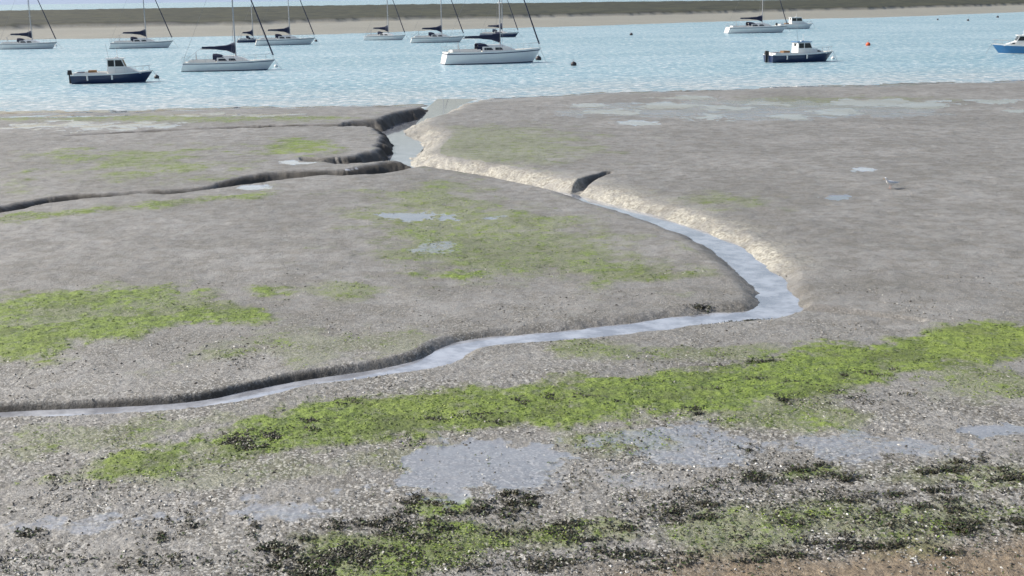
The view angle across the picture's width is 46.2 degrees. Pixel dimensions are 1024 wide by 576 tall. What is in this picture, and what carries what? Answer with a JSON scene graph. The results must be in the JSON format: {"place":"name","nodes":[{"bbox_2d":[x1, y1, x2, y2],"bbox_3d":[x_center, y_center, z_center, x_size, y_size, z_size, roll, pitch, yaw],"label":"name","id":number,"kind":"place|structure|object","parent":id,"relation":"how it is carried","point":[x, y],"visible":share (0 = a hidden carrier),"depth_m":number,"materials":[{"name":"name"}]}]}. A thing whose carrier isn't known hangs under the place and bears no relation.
{"place":"outdoors","nodes":[
{"label":"outdoors","id":0,"kind":"place"},
{"bbox_2d":[0,0,344,4],"bbox_3d":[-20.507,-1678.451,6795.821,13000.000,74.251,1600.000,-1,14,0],"label":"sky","id":1,"kind":"structure","parent":0,"point":[9,2],"depth_m":6054.68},
{"bbox_2d":[0,99,803,416],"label":"stream","id":2,"kind":"structure","parent":0,"point":[776,297],"depth_m":29.12,"materials":[{"name":"liquid"}]},
{"bbox_2d":[0,0,1023,575],"bbox_3d":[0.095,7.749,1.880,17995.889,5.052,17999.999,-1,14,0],"label":"ground","id":3,"kind":"structure","parent":0,"point":[792,184],"depth_m":29.91,"materials":[{"name":"grey soil"}]},
{"bbox_2d":[0,188,1023,575],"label":"green algae","id":4,"kind":"object","parent":3,"relation":"on","point":[512,410],"visible":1,"depth_m":22.40,"materials":[{"name":"green plant"}]},
{"bbox_2d":[0,263,1023,575],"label":"pebbles","id":5,"kind":"object","parent":3,"relation":"on","point":[916,557],"visible":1,"depth_m":18.79,"materials":[{"name":"grey stone"}]},
{"bbox_2d":[0,302,1023,575],"bbox_3d":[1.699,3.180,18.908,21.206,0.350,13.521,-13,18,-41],"label":"seaweed","id":6,"kind":"object","parent":3,"relation":"on","point":[960,526],"visible":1,"depth_m":17.43,"materials":[{"name":"plant"}]},
{"bbox_2d":[884,177,898,188],"bbox_3d":[14.876,-4.123,47.054,0.800,0.461,0.221,-6,14,-19],"label":"gull","id":7,"kind":"object","parent":3,"relation":"on","point":[889,182],"visible":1,"depth_m":46.96,"materials":[{"name":"white"}]},
{"bbox_2d":[0,0,1023,134],"bbox_3d":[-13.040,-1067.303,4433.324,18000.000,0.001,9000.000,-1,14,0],"label":"sea","id":8,"kind":"structure","parent":0,"point":[353,69],"depth_m":150.16,"materials":[{"name":"liquid"}]},
{"bbox_2d":[0,0,56,48],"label":"sailboat","id":9,"kind":"object","parent":8,"relation":"on","point":[22,43],"visible":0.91,"depth_m":218.45,"materials":[{"name":"white paint"}]},
{"bbox_2d":[67,44,158,83],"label":"motorboat","id":10,"kind":"object","parent":8,"relation":"on","point":[118,70],"visible":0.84,"depth_m":124.26,"materials":[{"name":"blue paint"}]},
{"bbox_2d":[109,0,177,48],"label":"sailboat","id":11,"kind":"object","parent":8,"relation":"on","point":[136,42],"visible":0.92,"depth_m":215.62,"materials":[{"name":"white paint"}]},
{"bbox_2d":[181,0,281,71],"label":"sailboat","id":12,"kind":"object","parent":8,"relation":"on","point":[221,62],"visible":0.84,"depth_m":143.13,"materials":[{"name":"white paint"}]},
{"bbox_2d":[236,4,262,42],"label":"sailboat","id":13,"kind":"object","parent":8,"relation":"on","point":[247,39],"visible":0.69,"depth_m":237.73,"materials":[{"name":"blue paint"}]},
{"bbox_2d":[255,0,318,45],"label":"sailboat","id":14,"kind":"object","parent":8,"relation":"on","point":[280,39],"visible":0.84,"depth_m":222.54,"materials":[{"name":"white paint"}]},
{"bbox_2d":[364,0,408,39],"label":"sailboat","id":15,"kind":"object","parent":8,"relation":"on","point":[380,35],"visible":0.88,"depth_m":242.02,"materials":[{"name":"white paint"}]},
{"bbox_2d":[410,0,467,42],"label":"sailboat","id":16,"kind":"object","parent":8,"relation":"on","point":[431,37],"visible":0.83,"depth_m":225.30,"materials":[{"name":"white paint"}]},
{"bbox_2d":[440,0,545,64],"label":"sailboat","id":17,"kind":"object","parent":8,"relation":"on","point":[493,53],"visible":0.91,"depth_m":151.46,"materials":[{"name":"white paint"}]},
{"bbox_2d":[480,0,518,36],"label":"sailboat","id":18,"kind":"object","parent":8,"relation":"on","point":[506,34],"visible":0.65,"depth_m":250.62,"materials":[{"name":"blue paint"}]},
{"bbox_2d":[724,1,789,32],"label":"sailboat","id":19,"kind":"object","parent":8,"relation":"on","point":[753,27],"visible":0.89,"depth_m":258.07,"materials":[{"name":"white paint"}]},
{"bbox_2d":[775,14,813,28],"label":"motorboat","id":20,"kind":"object","parent":8,"relation":"on","point":[796,22],"visible":0.69,"depth_m":284.15,"materials":[{"name":"white paint"}]},
{"bbox_2d":[763,37,835,62],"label":"motorboat","id":21,"kind":"object","parent":8,"relation":"on","point":[804,51],"visible":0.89,"depth_m":146.90,"materials":[{"name":"blue paint"}]},
{"bbox_2d":[986,34,1023,53],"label":"motorboat","id":22,"kind":"object","parent":8,"relation":"on","point":[1016,46],"visible":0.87,"depth_m":159.70,"materials":[{"name":"blue paint"}]}
]}

